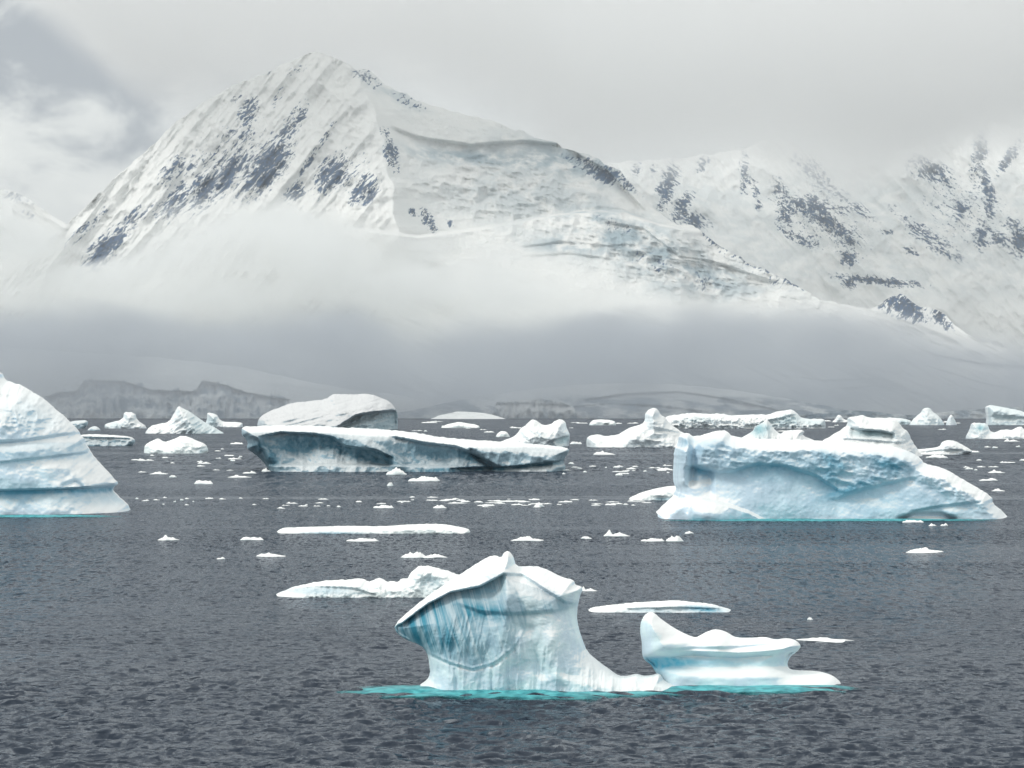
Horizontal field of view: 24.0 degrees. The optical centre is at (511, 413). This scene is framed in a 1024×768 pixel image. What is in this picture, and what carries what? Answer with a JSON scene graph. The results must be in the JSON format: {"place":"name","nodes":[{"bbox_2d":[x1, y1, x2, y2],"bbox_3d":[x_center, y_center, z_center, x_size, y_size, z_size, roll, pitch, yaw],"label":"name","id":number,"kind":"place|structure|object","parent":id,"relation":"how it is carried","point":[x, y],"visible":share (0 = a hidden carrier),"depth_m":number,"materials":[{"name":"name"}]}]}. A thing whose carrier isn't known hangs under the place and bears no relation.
{"place":"outdoors","nodes":[
{"label":"outdoors","id":0,"kind":"place"},
{"bbox_2d":[0,188,66,276],"bbox_3d":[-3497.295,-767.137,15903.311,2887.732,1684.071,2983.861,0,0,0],"label":"distant hill","id":1,"kind":"structure","parent":0,"point":[28,227],"depth_m":15661.88,"materials":[{"name":"white snow"}]},
{"bbox_2d":[0,348,434,417],"bbox_3d":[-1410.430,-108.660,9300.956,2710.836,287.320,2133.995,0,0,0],"label":"glacier coast","id":2,"kind":"structure","parent":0,"point":[77,385],"depth_m":8616.47},
{"bbox_2d":[0,418,1023,767],"bbox_3d":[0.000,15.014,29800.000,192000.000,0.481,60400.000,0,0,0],"label":"sea","id":3,"kind":"structure","parent":0,"point":[130,638],"depth_m":177.65,"materials":[{"name":"liquid"}]},
{"bbox_2d":[0,373,130,516],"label":"layered iceberg","id":4,"kind":"object","parent":3,"relation":"on","point":[51,465],"visible":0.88,"depth_m":362.83,"materials":[{"name":"white ice"}]},
{"bbox_2d":[71,420,87,427],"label":"iceberg","id":5,"kind":"object","parent":3,"relation":"on","point":[81,424],"visible":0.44,"depth_m":2515.76,"materials":[{"name":"white ice"}]},
{"bbox_2d":[88,426,99,429],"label":"iceberg","id":6,"kind":"object","parent":3,"relation":"on","point":[94,428],"visible":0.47,"depth_m":2215.32,"materials":[{"name":"white ice"}]},
{"bbox_2d":[81,434,134,445],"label":"ice floe","id":7,"kind":"object","parent":3,"relation":"on","point":[102,440],"visible":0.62,"depth_m":1131.38,"materials":[{"name":"white ice"}]},
{"bbox_2d":[105,412,145,427],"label":"iceberg","id":8,"kind":"object","parent":3,"relation":"on","point":[129,420],"visible":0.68,"depth_m":2517.83,"materials":[{"name":"white ice"}]},
{"bbox_2d":[158,535,178,539],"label":"floating ice","id":9,"kind":"structure","parent":3,"relation":"on","point":[165,537],"depth_m":286.49,"materials":[{"name":"white ice"}]},
{"bbox_2d":[144,436,207,453],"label":"iceberg","id":10,"kind":"object","parent":3,"relation":"on","point":[183,445],"visible":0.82,"depth_m":916.83,"materials":[{"name":"white ice"}]},
{"bbox_2d":[146,406,222,433],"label":"pointed iceberg","id":11,"kind":"object","parent":3,"relation":"on","point":[182,421],"visible":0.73,"depth_m":1851.62,"materials":[{"name":"white ice"}]},
{"bbox_2d":[194,480,212,483],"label":"floating ice","id":12,"kind":"structure","parent":3,"relation":"on","point":[203,482],"depth_m":516.84,"materials":[{"name":"white ice"}]},
{"bbox_2d":[206,413,242,426],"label":"iceberg","id":13,"kind":"object","parent":3,"relation":"on","point":[213,420],"visible":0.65,"depth_m":2769.05,"materials":[{"name":"white ice"}]},
{"bbox_2d":[240,537,262,539],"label":"floating ice","id":14,"kind":"structure","parent":3,"relation":"on","point":[251,538],"depth_m":286.53,"materials":[{"name":"white ice"}]},
{"bbox_2d":[257,552,284,556],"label":"floating ice","id":15,"kind":"structure","parent":3,"relation":"on","point":[268,554],"depth_m":253.58,"materials":[{"name":"white ice"}]},
{"bbox_2d":[257,394,397,428],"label":"domed iceberg","id":16,"kind":"object","parent":3,"relation":"on","point":[366,411],"visible":0.77,"depth_m":2335.00,"materials":[{"name":"white ice"}]},
{"bbox_2d":[347,538,377,541],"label":"floating ice","id":17,"kind":"structure","parent":3,"relation":"on","point":[363,540],"depth_m":283.72,"materials":[{"name":"white ice"}]},
{"bbox_2d":[276,566,458,597],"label":"ice floe","id":18,"kind":"object","parent":3,"relation":"on","point":[423,581],"visible":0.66,"depth_m":197.36,"materials":[{"name":"white ice"}]},
{"bbox_2d":[277,524,469,533],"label":"ice floe","id":19,"kind":"object","parent":3,"relation":"on","point":[425,529],"visible":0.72,"depth_m":302.87,"materials":[{"name":"white ice"}]},
{"bbox_2d":[373,505,393,507],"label":"floating ice","id":20,"kind":"structure","parent":3,"relation":"on","point":[383,506],"depth_m":384.23,"materials":[{"name":"white ice"}]},
{"bbox_2d":[386,467,406,474],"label":"floating ice","id":21,"kind":"structure","parent":3,"relation":"on","point":[395,471],"depth_m":594.51,"materials":[{"name":"white ice"}]},
{"bbox_2d":[241,425,568,471],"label":"wedge iceberg","id":22,"kind":"object","parent":3,"relation":"on","point":[288,448],"visible":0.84,"depth_m":631.69,"materials":[{"name":"white ice"}]},
{"bbox_2d":[401,552,424,557],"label":"floating ice","id":23,"kind":"structure","parent":3,"relation":"on","point":[416,555],"depth_m":251.35,"materials":[{"name":"white ice"}]},
{"bbox_2d":[408,476,439,480],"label":"floating ice","id":24,"kind":"structure","parent":3,"relation":"on","point":[423,478],"depth_m":537.19,"materials":[{"name":"white ice"}]},
{"bbox_2d":[423,554,446,557],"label":"floating ice","id":25,"kind":"structure","parent":3,"relation":"on","point":[435,556],"depth_m":251.34,"materials":[{"name":"white ice"}]},
{"bbox_2d":[441,422,479,427],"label":"iceberg","id":26,"kind":"object","parent":3,"relation":"on","point":[459,425],"visible":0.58,"depth_m":2636.79,"materials":[{"name":"white ice"}]},
{"bbox_2d":[432,412,503,418],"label":"snowy islet","id":27,"kind":"object","parent":3,"relation":"on","point":[465,415],"visible":0.41,"depth_m":7325.17,"materials":[{"name":"white snow"}]},
{"bbox_2d":[496,431,509,436],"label":"iceberg","id":28,"kind":"object","parent":3,"relation":"on","point":[502,434],"visible":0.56,"depth_m":1581.71,"materials":[{"name":"white ice"}]},
{"bbox_2d":[345,551,678,699],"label":"sculpted iceberg","id":29,"kind":"object","parent":3,"relation":"on","point":[505,625],"visible":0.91,"depth_m":129.84,"materials":[{"name":"white ice"}]},
{"bbox_2d":[511,536,542,540],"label":"floating ice","id":30,"kind":"structure","parent":3,"relation":"on","point":[527,538],"depth_m":284.94,"materials":[{"name":"white ice"}]},
{"bbox_2d":[501,419,569,446],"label":"iceberg","id":31,"kind":"object","parent":3,"relation":"on","point":[554,433],"visible":0.69,"depth_m":1109.92,"materials":[{"name":"white ice"}]},
{"bbox_2d":[582,586,595,590],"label":"floating ice","id":32,"kind":"structure","parent":3,"relation":"on","point":[583,589],"depth_m":204.09,"materials":[{"name":"white ice"}]},
{"bbox_2d":[589,419,615,424],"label":"iceberg","id":33,"kind":"object","parent":3,"relation":"on","point":[602,422],"visible":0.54,"depth_m":3255.19,"materials":[{"name":"white ice"}]},
{"bbox_2d":[594,451,614,454],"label":"floating ice","id":34,"kind":"structure","parent":3,"relation":"on","point":[601,453],"depth_m":891.88,"materials":[{"name":"white ice"}]},
{"bbox_2d":[604,530,627,535],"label":"floating ice","id":35,"kind":"structure","parent":3,"relation":"on","point":[608,533],"depth_m":295.78,"materials":[{"name":"white ice"}]},
{"bbox_2d":[586,408,683,446],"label":"peaked iceberg","id":36,"kind":"object","parent":3,"relation":"on","point":[655,428],"visible":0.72,"depth_m":1088.81,"materials":[{"name":"white ice"}]},
{"bbox_2d":[629,486,675,499],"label":"ice floe","id":37,"kind":"object","parent":3,"relation":"on","point":[665,493],"visible":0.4,"depth_m":419.55,"materials":[{"name":"white ice"}]},
{"bbox_2d":[641,538,663,541],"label":"floating ice","id":38,"kind":"structure","parent":3,"relation":"on","point":[653,540],"depth_m":283.73,"materials":[{"name":"white ice"}]},
{"bbox_2d":[589,600,730,612],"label":"ice floe","id":39,"kind":"object","parent":3,"relation":"on","point":[673,606],"visible":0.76,"depth_m":182.46,"materials":[{"name":"white ice"}]},
{"bbox_2d":[666,536,682,541],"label":"floating ice","id":40,"kind":"structure","parent":3,"relation":"on","point":[675,539],"depth_m":283.56,"materials":[{"name":"white ice"}]},
{"bbox_2d":[665,410,825,427],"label":"ice ridge","id":41,"kind":"structure","parent":3,"relation":"on","point":[786,419],"depth_m":2516.20,"materials":[{"name":"white ice"}]},
{"bbox_2d":[640,612,852,694],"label":"smooth iceberg","id":42,"kind":"object","parent":3,"relation":"on","point":[717,659],"visible":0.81,"depth_m":132.76,"materials":[{"name":"white ice"}]},
{"bbox_2d":[743,420,811,439],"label":"fluted iceberg","id":43,"kind":"object","parent":3,"relation":"on","point":[765,429],"visible":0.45,"depth_m":1208.55,"materials":[{"name":"white ice"}]},
{"bbox_2d":[796,637,853,642],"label":"floating ice","id":44,"kind":"structure","parent":3,"relation":"on","point":[823,639],"depth_m":159.05,"materials":[{"name":"white ice"}]},
{"bbox_2d":[656,430,1006,520],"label":"tabular iceberg","id":45,"kind":"object","parent":3,"relation":"on","point":[723,475],"visible":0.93,"depth_m":343.90,"materials":[{"name":"white ice"}]},
{"bbox_2d":[833,415,847,421],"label":"iceberg","id":46,"kind":"object","parent":3,"relation":"on","point":[838,418],"visible":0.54,"depth_m":4428.13,"materials":[{"name":"white ice"}]},
{"bbox_2d":[823,415,921,456],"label":"hat shaped iceberg","id":47,"kind":"object","parent":3,"relation":"on","point":[876,431],"visible":0.54,"depth_m":844.00,"materials":[{"name":"white ice"}]},
{"bbox_2d":[888,417,910,423],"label":"iceberg","id":48,"kind":"object","parent":3,"relation":"on","point":[902,421],"visible":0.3,"depth_m":3460.47,"materials":[{"name":"white ice"}]},
{"bbox_2d":[903,520,922,522],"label":"floating ice","id":49,"kind":"structure","parent":3,"relation":"on","point":[911,521],"depth_m":332.99,"materials":[{"name":"white ice"}]},
{"bbox_2d":[906,547,942,552],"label":"floating ice","id":50,"kind":"structure","parent":3,"relation":"on","point":[923,550],"depth_m":260.53,"materials":[{"name":"white ice"}]},
{"bbox_2d":[910,408,943,424],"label":"iceberg","id":51,"kind":"object","parent":3,"relation":"on","point":[927,416],"visible":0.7,"depth_m":3264.01,"materials":[{"name":"white ice"}]},
{"bbox_2d":[926,455,947,457],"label":"floating ice","id":52,"kind":"structure","parent":3,"relation":"on","point":[937,456],"depth_m":825.14,"materials":[{"name":"white ice"}]},
{"bbox_2d":[918,440,971,454],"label":"ice floe","id":53,"kind":"object","parent":3,"relation":"on","point":[949,447],"visible":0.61,"depth_m":894.17,"materials":[{"name":"white ice"}]},
{"bbox_2d":[946,415,956,424],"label":"iceberg","id":54,"kind":"object","parent":3,"relation":"on","point":[951,420],"visible":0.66,"depth_m":3259.40,"materials":[{"name":"white ice"}]},
{"bbox_2d":[979,478,997,480],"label":"floating ice","id":55,"kind":"structure","parent":3,"relation":"on","point":[991,479],"depth_m":542.19,"materials":[{"name":"white ice"}]},
{"bbox_2d":[966,423,1023,438],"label":"ragged iceberg","id":56,"kind":"object","parent":3,"relation":"on","point":[979,431],"visible":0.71,"depth_m":1459.92,"materials":[{"name":"white ice"}]},
{"bbox_2d":[985,405,1023,424],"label":"iceberg","id":57,"kind":"object","parent":3,"relation":"on","point":[997,415],"visible":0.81,"depth_m":3256.40,"materials":[{"name":"white ice"}]},
{"bbox_2d":[0,51,1023,414],"bbox_3d":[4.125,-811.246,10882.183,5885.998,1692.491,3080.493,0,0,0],"label":"mountain","id":58,"kind":"structure","parent":0,"point":[320,219],"depth_m":10123.42,"materials":[{"name":"white snow"}]},
{"bbox_2d":[0,0,1023,223],"label":"sky","id":59,"kind":"structure","parent":0,"point":[87,87],"materials":[{"name":"grey"}]},
{"bbox_2d":[491,399,576,417],"bbox_3d":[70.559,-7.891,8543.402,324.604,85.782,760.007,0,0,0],"label":"glacier front","id":60,"kind":"object","parent":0,"point":[539,408],"visible":0.77,"depth_m":8195.08,"materials":[{"name":"grey ice"}]},
{"bbox_2d":[397,383,846,417],"bbox_3d":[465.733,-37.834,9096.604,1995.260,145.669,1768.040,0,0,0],"label":"snow hill","id":61,"kind":"structure","parent":0,"point":[625,400],"depth_m":8416.15,"materials":[{"name":"white snow"}]},
{"bbox_2d":[606,122,1023,355],"bbox_3d":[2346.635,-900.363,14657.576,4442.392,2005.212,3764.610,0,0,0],"label":"mountain range","id":62,"kind":"structure","parent":0,"point":[936,222],"depth_m":14377.33,"materials":[{"name":"white snow"}]},
{"bbox_2d":[800,407,1023,417],"bbox_3d":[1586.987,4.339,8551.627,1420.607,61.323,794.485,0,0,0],"label":"shore","id":63,"kind":"structure","parent":0,"point":[979,413],"depth_m":8201.39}
]}

